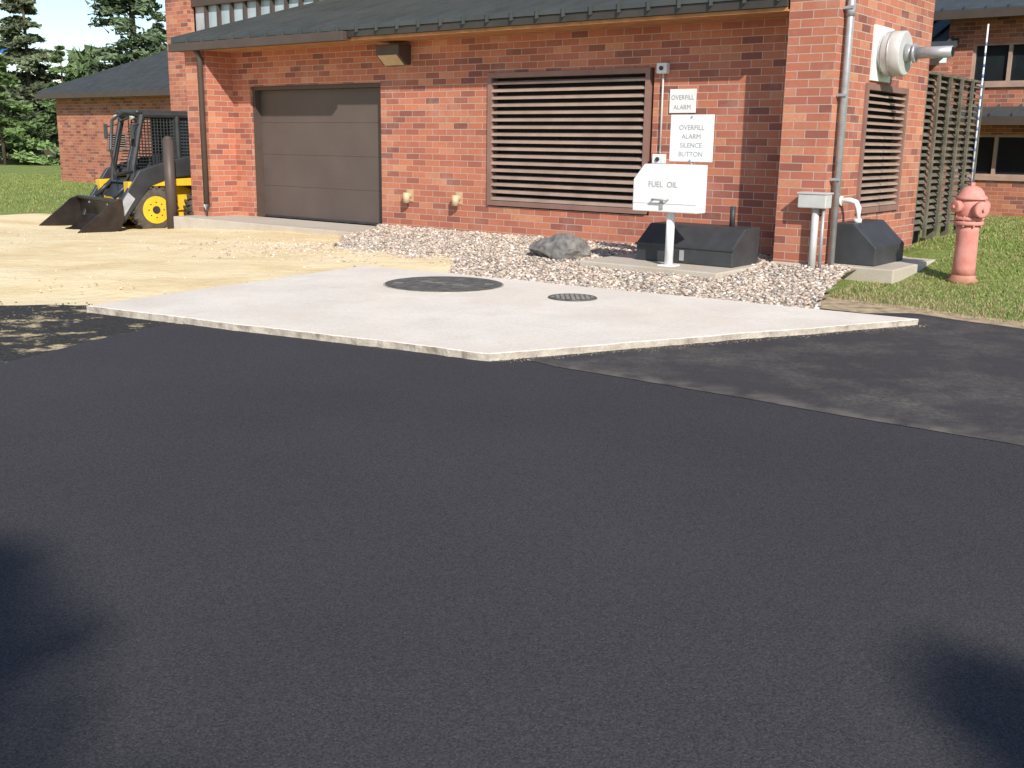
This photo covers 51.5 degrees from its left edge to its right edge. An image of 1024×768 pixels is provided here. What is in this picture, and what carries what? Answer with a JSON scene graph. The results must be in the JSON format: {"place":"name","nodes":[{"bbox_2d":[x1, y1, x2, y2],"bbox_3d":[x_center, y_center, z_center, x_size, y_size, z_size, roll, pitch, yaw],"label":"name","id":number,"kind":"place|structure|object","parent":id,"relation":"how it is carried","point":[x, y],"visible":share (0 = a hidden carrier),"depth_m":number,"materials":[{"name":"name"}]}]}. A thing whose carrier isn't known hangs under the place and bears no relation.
{"place":"outdoors","nodes":[
{"label":"outdoors","id":0,"kind":"place"},
{"bbox_2d":[0,173,95,212],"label":"grass","id":1,"kind":"structure","parent":0,"point":[34,181],"depth_m":32.18,"materials":[{"name":"green plant"}]},
{"bbox_2d":[0,305,176,362],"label":"asphalt scrap ground","id":2,"kind":"structure","parent":0,"point":[48,332],"depth_m":9.05,"materials":[{"name":"black asphalt"}]},
{"bbox_2d":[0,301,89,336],"bbox_3d":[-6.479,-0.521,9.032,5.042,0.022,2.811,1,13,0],"label":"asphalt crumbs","id":3,"kind":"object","parent":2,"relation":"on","point":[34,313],"visible":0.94,"depth_m":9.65,"materials":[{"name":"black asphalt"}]},
{"bbox_2d":[0,213,453,304],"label":"sand ground","id":4,"kind":"structure","parent":0,"point":[51,256],"depth_m":13.76,"materials":[{"name":"beige sand"}]},
{"bbox_2d":[162,136,176,228],"bbox_3d":[-6.591,-3.818,20.459,0.200,1.885,0.200,1,13,0],"label":"bollard","id":5,"kind":"object","parent":4,"relation":"on","point":[169,177],"visible":0.88,"depth_m":20.36,"materials":[{"name":"brown metal"}]},
{"bbox_2d":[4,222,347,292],"bbox_3d":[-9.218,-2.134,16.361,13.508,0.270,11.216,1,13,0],"label":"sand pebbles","id":6,"kind":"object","parent":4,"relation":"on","point":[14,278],"visible":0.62,"depth_m":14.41,"materials":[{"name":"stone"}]},
{"bbox_2d":[105,233,424,266],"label":"loose stones","id":7,"kind":"object","parent":4,"relation":"on","point":[301,244],"visible":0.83,"depth_m":15.38,"materials":[{"name":"beige gravel"}]},
{"bbox_2d":[195,0,320,30],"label":"clerestory glass","id":8,"kind":"object","parent":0,"point":[251,9],"visible":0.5,"depth_m":25.49,"materials":[{"name":"white glass"}]},
{"bbox_2d":[0,0,946,84],"label":"sky","id":9,"kind":"structure","parent":0,"point":[65,23],"materials":[{"name":"white"}]},
{"bbox_2d":[0,313,1023,767],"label":"asphalt road","id":10,"kind":"structure","parent":0,"point":[228,549],"depth_m":4.03,"materials":[{"name":"black asphalt"}]},
{"bbox_2d":[0,164,1023,321],"bbox_3d":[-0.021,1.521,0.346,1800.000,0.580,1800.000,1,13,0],"label":"ground","id":11,"kind":"structure","parent":0,"point":[922,252],"depth_m":13.55,"materials":[{"name":"green plant"}]},
{"bbox_2d":[0,55,55,164],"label":"pine tree","id":12,"kind":"object","parent":11,"relation":"on","point":[18,141],"visible":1,"depth_m":58.35,"materials":[{"name":"green plant"}]},
{"bbox_2d":[0,148,57,164],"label":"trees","id":13,"kind":"object","parent":11,"relation":"on","point":[46,152],"depth_m":60.83,"materials":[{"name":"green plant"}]},
{"bbox_2d":[0,0,68,147],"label":"spruce tree","id":14,"kind":"object","parent":11,"relation":"on","point":[26,59],"visible":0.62,"depth_m":66.38,"materials":[{"name":"green plant"}]},
{"bbox_2d":[15,44,74,164],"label":"pine tree","id":15,"kind":"object","parent":11,"relation":"on","point":[46,121],"visible":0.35,"depth_m":60.32,"materials":[{"name":"green plant"}]},
{"bbox_2d":[0,43,102,146],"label":"distant trees","id":16,"kind":"object","parent":11,"relation":"on","point":[79,60],"visible":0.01,"depth_m":89.17,"materials":[{"name":"green plant"}]},
{"bbox_2d":[55,95,170,182],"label":"walls","id":17,"kind":"structure","parent":11,"relation":"on","point":[85,156],"depth_m":37.25,"materials":[{"name":"red brick"}]},
{"bbox_2d":[107,132,127,150],"bbox_3d":[-13.465,-8.297,36.300,1.200,0.600,0.155,11,16,37],"label":"vent frame","id":18,"kind":"object","parent":17,"relation":"on","point":[126,144],"visible":0.41,"depth_m":36.13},
{"bbox_2d":[108,136,125,147],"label":"vent blades","id":19,"kind":"object","parent":18,"relation":"in","point":[120,143],"visible":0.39,"depth_m":36.14,"materials":[{"name":"brown metal"}]},
{"bbox_2d":[113,135,125,146],"bbox_3d":[-13.398,-8.315,36.383,1.050,0.450,0.021,11,16,37],"label":"vent back","id":20,"kind":"object","parent":18,"relation":"attached to","point":[121,141],"visible":0.29,"depth_m":36.34,"materials":[{"name":"black metal"}]},
{"bbox_2d":[39,110,192,232],"bbox_3d":[-7.447,-4.324,21.529,3.718,2.375,2.183,-10,17,-40],"label":"skid steer loader","id":21,"kind":"object","parent":11,"relation":"on","point":[130,190],"visible":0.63,"depth_m":21.09,"materials":[{"name":"metal"}]},
{"bbox_2d":[109,111,137,175],"bbox_3d":[-7.518,-4.640,20.480,0.141,1.226,0.749,7,14,25],"label":"open door","id":22,"kind":"structure","parent":21,"relation":"in","point":[122,112],"depth_m":20.26,"materials":[{"name":"black metal"}]},
{"bbox_2d":[83,0,166,73],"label":"spruce tree","id":23,"kind":"object","parent":11,"relation":"on","point":[148,43],"visible":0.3,"depth_m":64.04,"materials":[{"name":"green plant"}]},
{"bbox_2d":[146,11,166,42],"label":"spruce tree","id":24,"kind":"object","parent":11,"relation":"on","point":[157,28],"visible":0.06,"depth_m":77.94,"materials":[{"name":"green plant"}]},
{"bbox_2d":[184,51,237,215],"bbox_3d":[-5.743,-4.556,20.789,0.640,3.700,0.900,11,16,37],"label":"pilaster","id":25,"kind":"object","parent":11,"relation":"on","point":[219,116],"visible":0.43,"depth_m":20.40,"materials":[{"name":"brick"}]},
{"bbox_2d":[193,51,209,203],"bbox_3d":[-5.890,-4.854,20.123,0.110,2.873,0.175,11,16,37],"label":"downspout","id":26,"kind":"object","parent":25,"relation":"attached to","point":[202,126],"visible":0.98,"depth_m":20.11,"materials":[{"name":"brown metal"}]},
{"bbox_2d":[204,204,209,215],"bbox_3d":[-5.938,-3.242,20.488,0.161,0.454,0.218,11,16,37],"label":"downspout boot","id":27,"kind":"object","parent":26,"relation":"attached to","point":[206,206],"visible":0.4,"depth_m":20.45,"materials":[{"name":"silver metal"}]},
{"bbox_2d":[173,215,375,235],"bbox_3d":[-4.206,-2.751,19.422,4.950,0.430,1.200,11,16,37],"label":"concrete pad","id":28,"kind":"object","parent":11,"relation":"on","point":[240,222],"visible":0.29,"depth_m":19.20,"materials":[{"name":"beige concrete"}]},
{"bbox_2d":[165,0,790,156],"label":"block wall","id":29,"kind":"structure","parent":11,"relation":"on","point":[180,17],"depth_m":26.72,"materials":[{"name":"brick"}]},
{"bbox_2d":[38,54,169,93],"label":"roof","id":30,"kind":"structure","parent":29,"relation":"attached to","point":[130,89],"depth_m":36.41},
{"bbox_2d":[34,89,169,98],"bbox_3d":[-8.290,-8.689,31.402,22.500,0.180,0.085,11,16,37],"label":"gutter","id":31,"kind":"object","parent":30,"relation":"attached to","point":[164,92],"visible":0.36,"depth_m":35.39,"materials":[{"name":"brown metal"}]},
{"bbox_2d":[37,50,169,93],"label":"roof seams","id":32,"kind":"object","parent":30,"relation":"attached to","point":[126,78],"visible":0.16,"depth_m":37.77,"materials":[{"name":"grey metal"}]},
{"bbox_2d":[190,0,318,28],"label":"clerestory mullions","id":33,"kind":"object","parent":29,"relation":"attached to","point":[204,3],"visible":0.21,"depth_m":25.51,"materials":[{"name":"metal"}]},
{"bbox_2d":[173,0,730,42],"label":"roof deck","id":34,"kind":"structure","parent":29,"relation":"attached to","point":[584,7],"depth_m":15.97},
{"bbox_2d":[86,265,918,360],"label":"concrete slab","id":35,"kind":"structure","parent":11,"relation":"on","point":[511,319],"depth_m":9.57,"materials":[{"name":"grey concrete"}]},
{"bbox_2d":[383,276,503,292],"bbox_3d":[-0.745,-1.086,11.601,1.320,0.034,1.320,1,13,0],"label":"manhole cover","id":36,"kind":"object","parent":35,"relation":"on","point":[441,284],"visible":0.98,"depth_m":11.50,"materials":[{"name":"metal"}]},
{"bbox_2d":[548,293,596,301],"bbox_3d":[0.612,-0.870,10.733,0.500,0.035,0.500,1,13,0],"label":"manhole cover","id":37,"kind":"object","parent":35,"relation":"on","point":[573,297],"visible":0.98,"depth_m":10.66,"materials":[{"name":"metal"}]},
{"bbox_2d":[231,18,788,255],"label":"front wall","id":38,"kind":"structure","parent":11,"relation":"on","point":[434,94],"depth_m":16.36,"materials":[{"name":"brick"}]},
{"bbox_2d":[252,87,264,215],"bbox_3d":[-4.859,-4.483,20.523,0.070,2.440,0.240,11,16,37],"label":"door frame","id":39,"kind":"object","parent":38,"relation":"attached to","point":[258,145],"visible":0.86,"depth_m":20.45,"materials":[{"name":"brown metal"}]},
{"bbox_2d":[255,83,379,90],"bbox_3d":[-3.499,-5.386,19.233,3.350,0.070,0.240,11,16,37],"label":"door frame head","id":40,"kind":"object","parent":38,"relation":"attached to","point":[321,86],"depth_m":19.05},
{"bbox_2d":[261,88,381,222],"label":"garage door panels","id":41,"kind":"object","parent":40,"relation":"in","point":[336,130],"visible":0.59,"depth_m":19.48,"materials":[{"name":"brown metal"}]},
{"bbox_2d":[265,214,381,224],"bbox_3d":[-3.522,-3.064,19.774,3.310,0.038,0.019,11,16,37],"label":"door bottom seal","id":42,"kind":"object","parent":41,"relation":"attached to","point":[345,221],"depth_m":19.76,"materials":[{"name":"black rubber"}]},
{"bbox_2d":[380,87,381,191],"bbox_3d":[-2.171,-3.978,18.470,0.070,2.440,0.240,11,16,37],"label":"door frame","id":43,"kind":"object","parent":38,"relation":"attached to","point":[380,117],"visible":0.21,"depth_m":18.26,"materials":[{"name":"brown metal"}]},
{"bbox_2d":[376,44,410,65],"bbox_3d":[-1.965,-5.441,17.555,0.520,0.315,0.305,11,16,37],"label":"wall light","id":44,"kind":"object","parent":38,"relation":"attached to","point":[393,55],"visible":1,"depth_m":17.45,"materials":[{"name":"brown metal"}]},
{"bbox_2d":[403,189,412,202],"bbox_3d":[-1.772,-3.187,17.995,0.140,0.220,0.180,11,16,37],"label":"pipe cap","id":45,"kind":"object","parent":38,"relation":"attached to","point":[408,196],"visible":1,"depth_m":17.95,"materials":[{"name":"beige plastic"}]},
{"bbox_2d":[452,192,462,205],"bbox_3d":[-0.908,-3.025,17.335,0.140,0.220,0.180,11,16,37],"label":"pipe cap","id":46,"kind":"object","parent":38,"relation":"attached to","point":[457,199],"visible":1,"depth_m":17.29,"materials":[{"name":"beige plastic"}]},
{"bbox_2d":[182,9,789,52],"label":"soffit","id":47,"kind":"structure","parent":38,"relation":"on","point":[726,18],"depth_m":15.58,"materials":[{"name":"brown wood"}]},
{"bbox_2d":[351,7,787,39],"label":"wood trim","id":48,"kind":"structure","parent":47,"relation":"attached to","point":[751,11],"depth_m":14.60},
{"bbox_2d":[487,67,654,213],"bbox_3d":[0.810,-3.658,15.963,2.940,2.030,0.155,11,16,37],"label":"wall louver frame","id":49,"kind":"object","parent":38,"relation":"attached to","point":[649,72],"visible":0.84,"depth_m":15.87,"materials":[{"name":"metal"}]},
{"bbox_2d":[491,77,644,207],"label":"wall louver blades","id":50,"kind":"object","parent":49,"relation":"attached to","point":[585,180],"visible":0.88,"depth_m":15.90,"materials":[{"name":"metal"}]},
{"bbox_2d":[497,74,645,202],"bbox_3d":[0.876,-3.676,16.045,2.790,1.880,0.022,11,16,37],"label":"wall louver back","id":51,"kind":"object","parent":38,"relation":"attached to","point":[617,83],"depth_m":16.00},
{"bbox_2d":[652,63,669,163],"bbox_3d":[2.075,-3.769,14.794,0.180,1.360,0.110,11,16,37],"label":"alarm conduit","id":52,"kind":"object","parent":38,"relation":"attached to","point":[663,68],"visible":1,"depth_m":14.80,"materials":[{"name":"grey metal"}]},
{"bbox_2d":[669,89,696,112],"bbox_3d":[2.350,-3.895,14.598,0.410,0.320,0.018,11,16,37],"label":"warning sign","id":53,"kind":"object","parent":38,"relation":"attached to","point":[682,100],"visible":1,"depth_m":14.59,"materials":[{"name":"white paint"}]},
{"bbox_2d":[669,114,714,164],"bbox_3d":[2.183,-2.933,12.884,0.590,0.660,0.060,11,16,37],"label":"warning sign","id":54,"kind":"object","parent":38,"relation":"attached to","point":[691,138],"visible":0.99,"depth_m":12.85,"materials":[{"name":"white paint"}]},
{"bbox_2d":[332,224,855,308],"bbox_3d":[0.207,-1.681,14.210,9.529,0.224,4.120,11,16,37],"label":"gravel bed","id":55,"kind":"object","parent":11,"relation":"on","point":[756,278],"visible":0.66,"depth_m":13.21,"materials":[{"name":"beige gravel"}]},
{"bbox_2d":[529,233,590,260],"bbox_3d":[0.647,-1.832,14.368,0.797,0.445,0.591,11,17,39],"label":"boulder","id":56,"kind":"object","parent":55,"relation":"on","point":[560,246],"visible":0.69,"depth_m":14.13,"materials":[{"name":"grey stone"}]},
{"bbox_2d":[579,253,760,278],"bbox_3d":[2.180,-1.498,13.724,1.960,0.190,1.780,11,16,37],"label":"concrete pad","id":57,"kind":"object","parent":11,"relation":"on","point":[629,262],"visible":0.36,"depth_m":13.10,"materials":[{"name":"beige concrete"}]},
{"bbox_2d":[633,164,707,266],"bbox_3d":[1.895,-2.059,12.971,0.890,1.230,0.302,11,16,37],"label":"fuel oil cabinet","id":58,"kind":"object","parent":57,"relation":"on","point":[671,190],"visible":1,"depth_m":12.82,"materials":[{"name":"white metal"}]},
{"bbox_2d":[635,206,759,267],"bbox_3d":[2.373,-1.921,13.565,1.390,0.710,0.745,11,16,37],"label":"utility box","id":59,"kind":"object","parent":57,"relation":"on","point":[731,245],"visible":0.97,"depth_m":13.32,"materials":[{"name":"metal"}]},
{"bbox_2d":[771,261,823,266],"bbox_3d":[3.595,-1.418,13.390,0.672,0.220,0.090,11,16,37],"label":"tower footing","id":60,"kind":"object","parent":11,"relation":"on","point":[787,263],"visible":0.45,"depth_m":13.38,"materials":[{"name":"concrete"}]},
{"bbox_2d":[773,0,934,264],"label":"corner tower walls","id":61,"kind":"structure","parent":11,"relation":"on","point":[814,62],"depth_m":13.20,"materials":[{"name":"brick"}]},
{"bbox_2d":[170,0,779,43],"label":"roof standing seams","id":62,"kind":"object","parent":61,"relation":"attached to","point":[320,14],"visible":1,"depth_m":18.58,"materials":[{"name":"grey metal"}]},
{"bbox_2d":[168,31,346,51],"bbox_3d":[-4.620,-6.044,18.769,4.790,0.150,0.118,11,16,37],"label":"gutter","id":63,"kind":"object","parent":62,"relation":"attached to","point":[321,37],"visible":1,"depth_m":18.51,"materials":[{"name":"brown metal"}]},
{"bbox_2d":[345,0,788,37],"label":"fascia","id":64,"kind":"structure","parent":62,"relation":"attached to","point":[658,11],"depth_m":14.58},
{"bbox_2d":[797,191,833,268],"bbox_3d":[3.697,-1.824,13.064,0.380,1.060,0.210,11,16,37],"label":"electrical box","id":65,"kind":"object","parent":61,"relation":"attached to","point":[816,202],"visible":0.86,"depth_m":12.96,"materials":[{"name":"grey paint"}]},
{"bbox_2d":[827,0,855,265],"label":"electrical conduit","id":66,"kind":"object","parent":61,"relation":"attached to","point":[850,7],"visible":0.9,"depth_m":12.86,"materials":[{"name":"grey metal"}]},
{"bbox_2d":[839,196,861,222],"bbox_3d":[4.254,-2.164,13.330,0.303,0.380,0.120,11,16,37],"label":"gooseneck vent","id":67,"kind":"object","parent":61,"relation":"attached to","point":[855,202],"visible":0.9,"depth_m":13.26,"materials":[{"name":"white metal"}]},
{"bbox_2d":[854,83,908,213],"bbox_3d":[4.939,-3.160,14.300,0.155,1.650,1.590,11,16,37],"label":"side louver frame","id":68,"kind":"object","parent":61,"relation":"on","point":[898,92],"visible":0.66,"depth_m":14.63,"materials":[{"name":"metal"}]},
{"bbox_2d":[860,91,893,202],"bbox_3d":[4.855,-3.176,14.365,0.021,1.500,1.440,11,16,37],"label":"louver vent","id":69,"kind":"object","parent":68,"relation":"attached to","point":[872,98],"visible":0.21,"depth_m":14.51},
{"bbox_2d":[860,93,905,206],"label":"side louver blades","id":70,"kind":"object","parent":68,"relation":"attached to","point":[873,197],"visible":0.84,"depth_m":14.31,"materials":[{"name":"brown metal"}]},
{"bbox_2d":[869,24,954,82],"bbox_3d":[5.138,-4.206,13.479,0.901,0.680,0.680,11,16,37],"label":"exhaust muffler","id":71,"kind":"object","parent":61,"relation":"attached to","point":[895,53],"visible":1,"depth_m":13.46,"materials":[{"name":"white paint"}]},
{"bbox_2d":[824,256,935,283],"bbox_3d":[4.881,-1.475,13.833,0.878,0.270,2.080,11,16,37],"label":"concrete pad","id":72,"kind":"object","parent":11,"relation":"on","point":[900,270],"visible":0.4,"depth_m":13.03,"materials":[{"name":"beige concrete"}]},
{"bbox_2d":[834,219,903,266],"bbox_3d":[4.577,-1.819,13.568,0.540,0.510,1.050,11,16,37],"label":"utility box","id":73,"kind":"object","parent":72,"relation":"on","point":[871,242],"visible":0.84,"depth_m":13.24,"materials":[{"name":"metal"}]},
{"bbox_2d":[817,297,1023,328],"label":"dirt verge","id":74,"kind":"structure","parent":11,"relation":"on","point":[844,305],"depth_m":10.63,"materials":[{"name":"brown soil"}]},
{"bbox_2d":[922,62,952,211],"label":"wall","id":75,"kind":"structure","parent":11,"relation":"on","point":[945,68],"depth_m":25.44,"materials":[{"name":"red brick"}]},
{"bbox_2d":[912,71,984,244],"bbox_3d":[6.836,-3.490,16.881,0.260,2.700,3.110,11,16,37],"label":"wooden fence","id":76,"kind":"object","parent":11,"relation":"on","point":[935,168],"visible":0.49,"depth_m":16.75,"materials":[{"name":"brown wood"}]},
{"bbox_2d":[947,24,990,283],"bbox_3d":[5.483,-2.678,12.491,0.432,3.000,0.462,9,15,32],"label":"fire hydrant","id":77,"kind":"object","parent":11,"relation":"on","point":[970,206],"visible":1,"depth_m":12.58,"materials":[{"name":"red metal"}]},
{"bbox_2d":[940,16,1023,216],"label":"wall","id":78,"kind":"structure","parent":11,"relation":"on","point":[1005,198],"depth_m":25.72,"materials":[{"name":"red brick"}]},
{"bbox_2d":[934,0,1023,11],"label":"roof","id":79,"kind":"structure","parent":78,"relation":"on","point":[958,5],"depth_m":25.40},
{"bbox_2d":[935,0,1016,11],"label":"roof seams","id":80,"kind":"object","parent":79,"relation":"attached to","point":[972,2],"visible":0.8,"depth_m":25.40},
{"bbox_2d":[933,7,1023,20],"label":"gutter","id":81,"kind":"object","parent":79,"relation":"attached to","point":[987,13],"depth_m":24.97,"materials":[{"name":"brown metal"}]},
{"bbox_2d":[950,106,1023,116],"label":"canopy roof","id":82,"kind":"structure","parent":78,"relation":"attached to","point":[1003,111],"depth_m":25.23,"materials":[{"name":"grey metal"}]},
{"bbox_2d":[949,117,1023,124],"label":"canopy fascia","id":83,"kind":"structure","parent":82,"relation":"attached to","point":[1002,120],"depth_m":24.86,"materials":[{"name":"brown metal"}]},
{"bbox_2d":[950,104,1022,116],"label":"canopy roof seams","id":84,"kind":"object","parent":82,"relation":"attached to","point":[1015,111],"visible":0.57,"depth_m":25.13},
{"bbox_2d":[954,41,1023,180],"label":"window frames","id":85,"kind":"structure","parent":78,"relation":"attached to","point":[1006,177],"depth_m":25.70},
{"bbox_2d":[958,44,1023,174],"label":"window glass","id":86,"kind":"object","parent":85,"relation":"in","point":[1010,156],"visible":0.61,"depth_m":25.70,"materials":[{"name":"black glass"}]},
{"bbox_3d":[13.685,-7.318,29.952,0.300,4.950,8.700,11,16,37],"label":"side wall","id":87,"kind":"object","parent":11,"relation":"on","visible":0},
{"bbox_2d":[931,20,959,60],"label":"roof","id":88,"kind":"structure","parent":87,"relation":"on","point":[940,39],"depth_m":26.33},
{"bbox_2d":[929,58,939,64],"bbox_3d":[7.786,-8.012,26.624,5.700,0.180,0.085,11,16,37],"label":"gutter","id":89,"kind":"object","parent":88,"relation":"attached to","point":[933,61],"visible":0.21,"depth_m":24.94,"materials":[{"name":"metal"}]},
{"bbox_2d":[931,20,953,45],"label":"roof seams","id":90,"kind":"object","parent":88,"relation":"attached to","point":[941,31],"visible":0.02,"depth_m":26.40,"materials":[{"name":"grey metal"}]},
{"bbox_2d":[523,315,1023,445],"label":"asphalt patch","id":91,"kind":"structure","parent":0,"point":[955,377],"depth_m":7.64,"materials":[{"name":"black asphalt"}]},
{"bbox_2d":[493,325,929,362],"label":"slab edge crumbs","id":92,"kind":"object","parent":91,"relation":"on","point":[868,330],"visible":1,"depth_m":8.68,"materials":[{"name":"concrete"}]},
{"bbox_2d":[824,213,1023,325],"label":"grass","id":93,"kind":"structure","parent":0,"point":[995,223],"depth_m":12.55,"materials":[{"name":"green plant"}]}
]}

